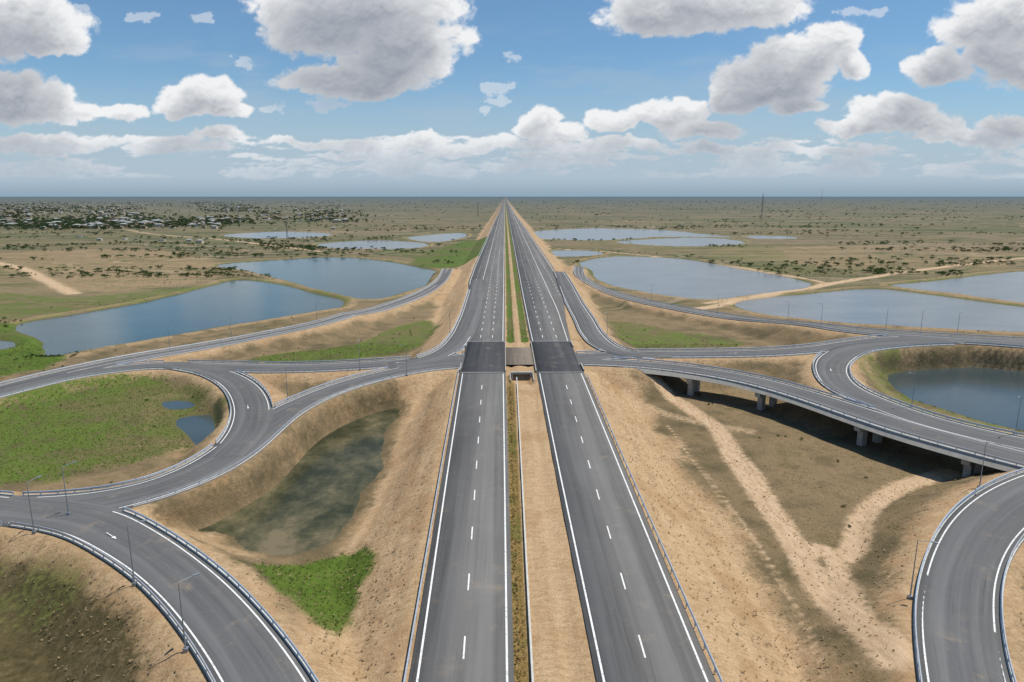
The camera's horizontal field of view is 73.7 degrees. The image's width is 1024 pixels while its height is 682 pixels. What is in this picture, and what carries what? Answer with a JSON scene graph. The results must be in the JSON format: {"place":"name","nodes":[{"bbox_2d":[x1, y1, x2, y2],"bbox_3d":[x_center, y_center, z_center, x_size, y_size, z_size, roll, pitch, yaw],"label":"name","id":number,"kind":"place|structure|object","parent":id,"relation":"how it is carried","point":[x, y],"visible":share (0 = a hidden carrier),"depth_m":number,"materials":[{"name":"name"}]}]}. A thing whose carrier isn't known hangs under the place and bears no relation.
{"place":"outdoors","nodes":[
{"label":"outdoors","id":0,"kind":"place"},
{"bbox_2d":[0,340,14,348],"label":"pond water","id":1,"kind":"structure","parent":0,"point":[5,344],"depth_m":267.97,"materials":[{"name":"blue liquid"}]},
{"bbox_2d":[0,495,312,681],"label":"ramp road","id":2,"kind":"structure","parent":0,"point":[235,638],"depth_m":89.92,"materials":[{"name":"grey asphalt"}]},
{"bbox_2d":[62,461,76,514],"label":"street lamp","id":3,"kind":"object","parent":2,"relation":"on","point":[68,513],"visible":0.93,"depth_m":113.28,"materials":[{"name":"metal"}]},
{"bbox_2d":[127,520,146,586],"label":"street lamp","id":4,"kind":"object","parent":2,"relation":"on","point":[134,582],"visible":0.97,"depth_m":89.88,"materials":[{"name":"metal"}]},
{"bbox_2d":[0,496,305,681],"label":"road markings","id":5,"kind":"object","parent":2,"relation":"on","point":[258,618],"visible":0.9,"depth_m":86.20,"materials":[{"name":"white paint"}]},
{"bbox_2d":[0,493,316,681],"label":"road kerb","id":6,"kind":"structure","parent":2,"relation":"on","point":[253,602],"depth_m":90.56,"materials":[{"name":"concrete"}]},
{"bbox_2d":[0,490,319,681],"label":"guardrail","id":7,"kind":"object","parent":2,"relation":"on","point":[169,612],"visible":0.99,"depth_m":90.29,"materials":[{"name":"metal"}]},
{"bbox_2d":[161,401,193,409],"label":"pond water","id":8,"kind":"structure","parent":0,"point":[176,405],"depth_m":190.99,"materials":[{"name":"blue liquid"}]},
{"bbox_2d":[16,280,343,356],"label":"pond water","id":9,"kind":"structure","parent":0,"point":[232,302],"depth_m":332.81,"materials":[{"name":"blue liquid"}]},
{"bbox_2d":[176,415,214,444],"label":"pond water","id":10,"kind":"structure","parent":0,"point":[198,429],"depth_m":172.79,"materials":[{"name":"blue liquid"}]},
{"bbox_2d":[160,361,273,457],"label":"slip road","id":11,"kind":"structure","parent":0,"point":[250,428],"depth_m":166.36,"materials":[{"name":"grey asphalt"}]},
{"bbox_2d":[171,367,272,442],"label":"guardrail","id":12,"kind":"object","parent":11,"relation":"on","point":[219,436],"visible":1,"depth_m":189.32,"materials":[{"name":"metal"}]},
{"bbox_2d":[171,369,272,443],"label":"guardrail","id":13,"kind":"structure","parent":11,"relation":"on","point":[218,440],"depth_m":189.43,"materials":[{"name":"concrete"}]},
{"bbox_2d":[177,369,269,442],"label":"road markings","id":14,"kind":"object","parent":11,"relation":"on","point":[233,402],"visible":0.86,"depth_m":176.33,"materials":[{"name":"white paint"}]},
{"bbox_2d":[0,269,451,387],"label":"ramp road","id":15,"kind":"structure","parent":0,"point":[444,276],"depth_m":257.13,"materials":[{"name":"grey asphalt"}]},
{"bbox_2d":[1,271,446,385],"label":"road markings","id":16,"kind":"object","parent":15,"relation":"on","point":[243,337],"visible":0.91,"depth_m":260.56,"materials":[{"name":"white paint"}]},
{"bbox_2d":[0,268,452,382],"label":"guardrail","id":17,"kind":"object","parent":15,"relation":"on","point":[234,337],"visible":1,"depth_m":256.85,"materials":[{"name":"metal"}]},
{"bbox_2d":[0,269,452,384],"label":"road kerb","id":18,"kind":"structure","parent":15,"relation":"on","point":[236,338],"depth_m":256.69,"materials":[{"name":"concrete"}]},
{"bbox_2d":[0,360,463,526],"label":"loop road","id":19,"kind":"structure","parent":0,"point":[202,468],"depth_m":131.81,"materials":[{"name":"grey asphalt"}]},
{"bbox_2d":[0,366,456,524],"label":"guardrail","id":20,"kind":"object","parent":19,"relation":"on","point":[166,469],"visible":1,"depth_m":132.91,"materials":[{"name":"metal"}]},
{"bbox_2d":[0,368,456,525],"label":"road kerb","id":21,"kind":"structure","parent":19,"relation":"on","point":[276,435],"depth_m":132.96,"materials":[{"name":"concrete"}]},
{"bbox_2d":[46,367,459,507],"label":"road markings","id":22,"kind":"object","parent":19,"relation":"on","point":[216,446],"visible":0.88,"depth_m":128.68,"materials":[{"name":"white paint"}]},
{"bbox_2d":[0,353,464,397],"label":"cross road","id":23,"kind":"structure","parent":0,"point":[233,367],"depth_m":210.11,"materials":[{"name":"grey asphalt"}]},
{"bbox_2d":[0,356,409,395],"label":"guardrail","id":24,"kind":"object","parent":23,"relation":"on","point":[281,362],"visible":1,"depth_m":211.81,"materials":[{"name":"metal"}]},
{"bbox_2d":[0,353,463,397],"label":"road kerb","id":25,"kind":"structure","parent":23,"relation":"on","point":[229,362],"depth_m":211.68,"materials":[{"name":"concrete"}]},
{"bbox_2d":[1,354,462,396],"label":"road markings","id":26,"kind":"object","parent":23,"relation":"on","point":[233,363],"visible":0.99,"depth_m":212.88,"materials":[{"name":"white paint"}]},
{"bbox_2d":[224,232,332,238],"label":"pond water","id":27,"kind":"structure","parent":0,"point":[257,235],"depth_m":1026.64,"materials":[{"name":"blue liquid"}]},
{"bbox_2d":[198,408,399,554],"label":"pond water","id":28,"kind":"structure","parent":0,"point":[310,501],"depth_m":132.15,"materials":[{"name":"green liquid"}]},
{"bbox_2d":[218,257,435,298],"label":"pond water","id":29,"kind":"structure","parent":0,"point":[358,278],"depth_m":505.86,"materials":[{"name":"blue liquid"}]},
{"bbox_2d":[318,240,427,248],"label":"pond water","id":30,"kind":"structure","parent":0,"point":[380,244],"depth_m":816.50,"materials":[{"name":"blue liquid"}]},
{"bbox_2d":[388,280,484,367],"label":"merge ramp","id":31,"kind":"structure","parent":0,"point":[466,328],"depth_m":256.51,"materials":[{"name":"grey asphalt"}]},
{"bbox_2d":[416,288,468,356],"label":"guardrail","id":32,"kind":"object","parent":31,"relation":"on","point":[446,337],"visible":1,"depth_m":231.16,"materials":[{"name":"metal"}]},
{"bbox_2d":[418,290,468,356],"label":"road kerb","id":33,"kind":"structure","parent":31,"relation":"on","point":[449,335],"depth_m":239.90,"materials":[{"name":"concrete"}]},
{"bbox_2d":[419,291,469,357],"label":"road markings","id":34,"kind":"object","parent":31,"relation":"on","point":[453,333],"visible":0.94,"depth_m":243.85,"materials":[{"name":"white paint"}]},
{"bbox_2d":[408,233,466,241],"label":"pond water","id":35,"kind":"structure","parent":0,"point":[438,237],"depth_m":953.05,"materials":[{"name":"blue liquid"}]},
{"bbox_2d":[0,197,1023,681],"bbox_3d":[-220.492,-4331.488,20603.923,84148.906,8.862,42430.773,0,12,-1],"label":"ground","id":36,"kind":"structure","parent":0,"point":[560,649],"depth_m":156.13,"materials":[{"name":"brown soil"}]},
{"bbox_2d":[26,475,41,533],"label":"street lamp","id":37,"kind":"object","parent":36,"relation":"on","point":[33,531],"visible":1,"depth_m":107.58,"materials":[{"name":"metal"}]},
{"bbox_2d":[154,223,162,226],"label":"house","id":38,"kind":"structure","parent":36,"relation":"on","point":[158,225],"depth_m":1254.75,"materials":[{"name":"beige paint"}]},
{"bbox_2d":[0,202,376,230],"bbox_3d":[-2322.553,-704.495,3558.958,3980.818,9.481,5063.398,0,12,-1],"label":"town trees","id":39,"kind":"object","parent":36,"relation":"on","point":[43,221],"visible":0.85,"depth_m":1539.69,"materials":[{"name":"green plant"}]},
{"bbox_2d":[178,572,199,652],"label":"street lamp","id":40,"kind":"object","parent":36,"relation":"on","point":[185,649],"visible":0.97,"depth_m":76.08,"materials":[{"name":"metal"}]},
{"bbox_2d":[195,239,203,243],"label":"house","id":41,"kind":"structure","parent":36,"relation":"on","point":[199,241],"depth_m":825.36,"materials":[{"name":"beige paint"}]},
{"bbox_2d":[0,245,825,359],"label":"bushes","id":42,"kind":"object","parent":36,"relation":"on","point":[32,355],"visible":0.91,"depth_m":507.61,"materials":[{"name":"green plant"}]},
{"bbox_2d":[403,348,463,681],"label":"guardrail","id":43,"kind":"object","parent":36,"relation":"on","point":[424,565],"visible":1,"depth_m":95.00,"materials":[{"name":"metal"}]},
{"bbox_2d":[409,196,513,681],"bbox_3d":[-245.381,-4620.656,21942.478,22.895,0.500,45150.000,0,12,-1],"label":"highway carriageway","id":44,"kind":"structure","parent":36,"relation":"on","point":[458,611],"depth_m":102.39,"materials":[{"name":"grey asphalt"}]},
{"bbox_2d":[462,342,503,371],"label":"bridge deck surface","id":45,"kind":"object","parent":44,"relation":"on","point":[484,356],"visible":1,"depth_m":214.75,"materials":[{"name":"grey asphalt"}]},
{"bbox_2d":[459,341,583,371],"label":"bridge parapet","id":46,"kind":"structure","parent":44,"relation":"on","point":[532,353],"depth_m":211.50,"materials":[{"name":"concrete"}]},
{"bbox_2d":[461,341,582,372],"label":"deck expansion joint","id":47,"kind":"object","parent":44,"relation":"on","point":[503,372],"visible":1,"depth_m":196.70,"materials":[{"name":"rubber"}]},
{"bbox_2d":[416,205,707,681],"bbox_3d":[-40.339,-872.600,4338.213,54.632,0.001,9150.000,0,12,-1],"label":"highway markings","id":48,"kind":"object","parent":44,"relation":"on","point":[597,650],"visible":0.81,"depth_m":100.28,"materials":[{"name":"white paint"}]},
{"bbox_2d":[0,271,1015,526],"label":"scrub","id":49,"kind":"object","parent":36,"relation":"on","point":[394,341],"visible":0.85,"depth_m":245.23,"materials":[{"name":"green plant"}]},
{"bbox_2d":[0,200,1023,277],"bbox_3d":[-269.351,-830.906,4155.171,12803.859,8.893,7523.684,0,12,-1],"label":"distant trees","id":50,"kind":"object","parent":36,"relation":"on","point":[869,269],"visible":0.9,"depth_m":705.09,"materials":[{"name":"green plant"}]},
{"bbox_2d":[0,329,1023,634],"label":"grass","id":51,"kind":"structure","parent":36,"relation":"on","point":[274,357],"depth_m":169.20,"materials":[{"name":"green plant"}]},
{"bbox_2d":[0,224,1023,252],"bbox_3d":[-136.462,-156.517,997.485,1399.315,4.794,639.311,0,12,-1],"label":"hedgerow trees","id":52,"kind":"object","parent":36,"relation":"on","point":[261,243],"visible":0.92,"depth_m":799.56,"materials":[{"name":"green plant"}]},
{"bbox_2d":[506,386,526,681],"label":"dry grass","id":53,"kind":"structure","parent":36,"relation":"on","point":[514,565],"depth_m":102.11,"materials":[{"name":"plant"}]},
{"bbox_2d":[506,347,533,364],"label":"median crossing","id":54,"kind":"object","parent":36,"relation":"on","point":[519,355],"visible":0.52,"depth_m":216.52,"materials":[{"name":"concrete"}]},
{"bbox_2d":[510,371,533,383],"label":"culvert","id":55,"kind":"object","parent":36,"relation":"on","point":[520,372],"visible":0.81,"depth_m":197.41,"materials":[{"name":"concrete"}]},
{"bbox_2d":[516,377,533,681],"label":"median drain kerb","id":56,"kind":"structure","parent":36,"relation":"on","point":[531,654],"depth_m":94.70,"materials":[{"name":"concrete"}]},
{"bbox_2d":[553,271,658,358],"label":"merge ramp","id":57,"kind":"structure","parent":36,"relation":"on","point":[589,330],"depth_m":272.17,"materials":[{"name":"grey asphalt"}]},
{"bbox_2d":[564,272,631,350],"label":"guardrail","id":58,"kind":"object","parent":57,"relation":"on","point":[597,323],"visible":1,"depth_m":254.11,"materials":[{"name":"metal"}]},
{"bbox_2d":[555,272,654,358],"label":"road markings","id":59,"kind":"object","parent":57,"relation":"on","point":[590,316],"visible":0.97,"depth_m":280.85,"materials":[{"name":"white paint"}]},
{"bbox_2d":[564,272,652,358],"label":"road kerb","id":60,"kind":"structure","parent":57,"relation":"on","point":[597,324],"depth_m":255.42,"materials":[{"name":"concrete"}]},
{"bbox_2d":[505,197,715,681],"bbox_3d":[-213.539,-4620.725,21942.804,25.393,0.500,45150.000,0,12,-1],"label":"highway carriageway","id":61,"kind":"structure","parent":36,"relation":"on","point":[642,605],"depth_m":102.69,"materials":[{"name":"grey asphalt"}]},
{"bbox_2d":[532,341,581,371],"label":"bridge deck surface","id":62,"kind":"object","parent":61,"relation":"on","point":[555,356],"visible":1,"depth_m":214.75,"materials":[{"name":"grey asphalt"}]},
{"bbox_2d":[587,374,722,681],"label":"guardrail","id":63,"kind":"object","parent":36,"relation":"on","point":[692,614],"visible":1,"depth_m":94.84,"materials":[{"name":"metal"}]},
{"bbox_2d":[686,379,699,395],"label":"bridge pier","id":64,"kind":"structure","parent":36,"relation":"on","point":[693,385],"depth_m":197.89,"materials":[{"name":"concrete"}]},
{"bbox_2d":[755,392,776,409],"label":"bridge pier","id":65,"kind":"structure","parent":36,"relation":"on","point":[761,400],"depth_m":183.61,"materials":[{"name":"concrete"}]},
{"bbox_2d":[854,426,882,445],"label":"bridge pier","id":66,"kind":"structure","parent":36,"relation":"on","point":[862,434],"depth_m":157.07,"materials":[{"name":"concrete"}]},
{"bbox_2d":[907,540,937,599],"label":"street lamp","id":67,"kind":"object","parent":36,"relation":"on","point":[909,596],"visible":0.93,"depth_m":91.09,"materials":[{"name":"metal"}]},
{"bbox_2d":[961,459,984,476],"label":"bridge pier","id":68,"kind":"structure","parent":36,"relation":"on","point":[970,468],"depth_m":137.60,"materials":[{"name":"concrete"}]},
{"bbox_2d":[977,442,1001,487],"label":"street lamp","id":69,"kind":"object","parent":36,"relation":"on","point":[979,485],"visible":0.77,"depth_m":119.11,"materials":[{"name":"metal"}]},
{"bbox_2d":[1014,397,1021,434],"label":"street lamp","id":70,"kind":"object","parent":36,"relation":"on","point":[1018,416],"visible":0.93,"depth_m":145.05,"materials":[{"name":"metal"}]},
{"bbox_2d":[0,0,1023,196],"bbox_3d":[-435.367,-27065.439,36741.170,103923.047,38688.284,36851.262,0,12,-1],"label":"sky","id":71,"kind":"structure","parent":0,"point":[57,139],"depth_m":53098.85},
{"bbox_2d":[551,250,602,256],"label":"pond water","id":72,"kind":"structure","parent":0,"point":[568,253],"depth_m":689.48,"materials":[{"name":"blue liquid"}]},
{"bbox_2d":[534,228,730,239],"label":"pond water","id":73,"kind":"structure","parent":0,"point":[594,233],"depth_m":1026.64,"materials":[{"name":"blue liquid"}]},
{"bbox_2d":[617,238,744,245],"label":"pond water","id":74,"kind":"structure","parent":0,"point":[686,241],"depth_m":869.91,"materials":[{"name":"blue liquid"}]},
{"bbox_2d":[580,256,810,298],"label":"pond water","id":75,"kind":"structure","parent":0,"point":[683,278],"depth_m":481.44,"materials":[{"name":"blue liquid"}]},
{"bbox_2d":[746,236,796,238],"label":"pond water","id":76,"kind":"structure","parent":0,"point":[772,237],"depth_m":953.05,"materials":[{"name":"liquid"}]},
{"bbox_2d":[574,266,1023,342],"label":"service road","id":77,"kind":"structure","parent":0,"point":[580,268],"depth_m":280.30,"materials":[{"name":"grey asphalt"}]},
{"bbox_2d":[575,268,1018,341],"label":"road markings","id":78,"kind":"object","parent":77,"relation":"on","point":[767,321],"visible":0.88,"depth_m":292.61,"materials":[{"name":"white paint"}]},
{"bbox_2d":[573,265,1023,338],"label":"guardrail","id":79,"kind":"object","parent":77,"relation":"on","point":[762,320],"visible":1,"depth_m":284.76,"materials":[{"name":"metal"}]},
{"bbox_2d":[573,267,1023,339],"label":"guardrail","id":80,"kind":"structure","parent":77,"relation":"on","point":[771,320],"depth_m":290.92,"materials":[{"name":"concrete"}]},
{"bbox_2d":[575,336,1023,358],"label":"cross road","id":81,"kind":"structure","parent":0,"point":[662,355],"depth_m":224.93,"materials":[{"name":"grey asphalt"}]},
{"bbox_2d":[586,337,1012,358],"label":"road markings","id":82,"kind":"object","parent":81,"relation":"on","point":[742,350],"visible":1,"depth_m":223.40,"materials":[{"name":"white paint"}]},
{"bbox_2d":[576,334,1023,358],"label":"guardrail","id":83,"kind":"object","parent":81,"relation":"on","point":[744,355],"visible":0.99,"depth_m":224.32,"materials":[{"name":"metal"}]},
{"bbox_2d":[576,336,1023,358],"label":"road kerb","id":84,"kind":"structure","parent":81,"relation":"on","point":[768,348],"depth_m":224.39,"materials":[{"name":"concrete"}]},
{"bbox_2d":[577,358,1023,471],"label":"flyover road","id":85,"kind":"structure","parent":0,"point":[1004,452],"depth_m":159.08,"materials":[{"name":"grey asphalt"}]},
{"bbox_2d":[584,357,1023,464],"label":"guardrail","id":86,"kind":"object","parent":85,"relation":"on","point":[938,442],"visible":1,"depth_m":175.64,"materials":[{"name":"metal"}]},
{"bbox_2d":[585,360,1023,465],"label":"road markings","id":87,"kind":"object","parent":85,"relation":"on","point":[828,408],"visible":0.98,"depth_m":163.50,"materials":[{"name":"white paint"}]},
{"bbox_2d":[594,359,1023,467],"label":"road kerb","id":88,"kind":"structure","parent":85,"relation":"on","point":[804,401],"depth_m":174.59,"materials":[{"name":"concrete"}]},
{"bbox_2d":[735,289,1023,331],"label":"pond water","id":89,"kind":"structure","parent":0,"point":[875,306],"depth_m":350.35,"materials":[{"name":"blue liquid"}]},
{"bbox_2d":[812,339,1023,449],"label":"loop road","id":90,"kind":"structure","parent":0,"point":[836,360],"depth_m":178.71,"materials":[{"name":"grey asphalt"}]},
{"bbox_2d":[812,344,1023,436],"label":"road kerb","id":91,"kind":"structure","parent":90,"relation":"on","point":[895,401],"depth_m":176.40,"materials":[{"name":"concrete"}]},
{"bbox_2d":[813,342,1023,434],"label":"guardrail","id":92,"kind":"object","parent":90,"relation":"on","point":[961,420],"visible":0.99,"depth_m":171.75,"materials":[{"name":"metal"}]},
{"bbox_2d":[815,344,1023,449],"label":"road markings","id":93,"kind":"object","parent":90,"relation":"on","point":[906,407],"visible":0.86,"depth_m":163.53,"materials":[{"name":"white paint"}]},
{"bbox_2d":[888,367,1023,430],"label":"pond water","id":94,"kind":"structure","parent":0,"point":[988,395],"depth_m":204.71,"materials":[{"name":"blue liquid"}]},
{"bbox_2d":[892,271,1023,302],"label":"pond water","id":95,"kind":"structure","parent":0,"point":[1008,286],"depth_m":439.05,"materials":[{"name":"blue liquid"}]},
{"bbox_2d":[913,473,1023,681],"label":"ramp road","id":96,"kind":"structure","parent":0,"point":[963,641],"depth_m":94.74,"materials":[{"name":"grey asphalt"}]},
{"bbox_2d":[913,471,1023,681],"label":"road kerb","id":97,"kind":"structure","parent":96,"relation":"on","point":[1014,552],"depth_m":96.94,"materials":[{"name":"concrete"}]},
{"bbox_2d":[914,468,1023,681],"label":"guardrail","id":98,"kind":"object","parent":96,"relation":"on","point":[1011,554],"visible":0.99,"depth_m":95.97,"materials":[{"name":"metal"}]},
{"bbox_2d":[922,475,1023,681],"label":"road markings","id":99,"kind":"object","parent":96,"relation":"on","point":[928,680],"visible":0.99,"depth_m":99.39,"materials":[{"name":"white paint"}]}
]}

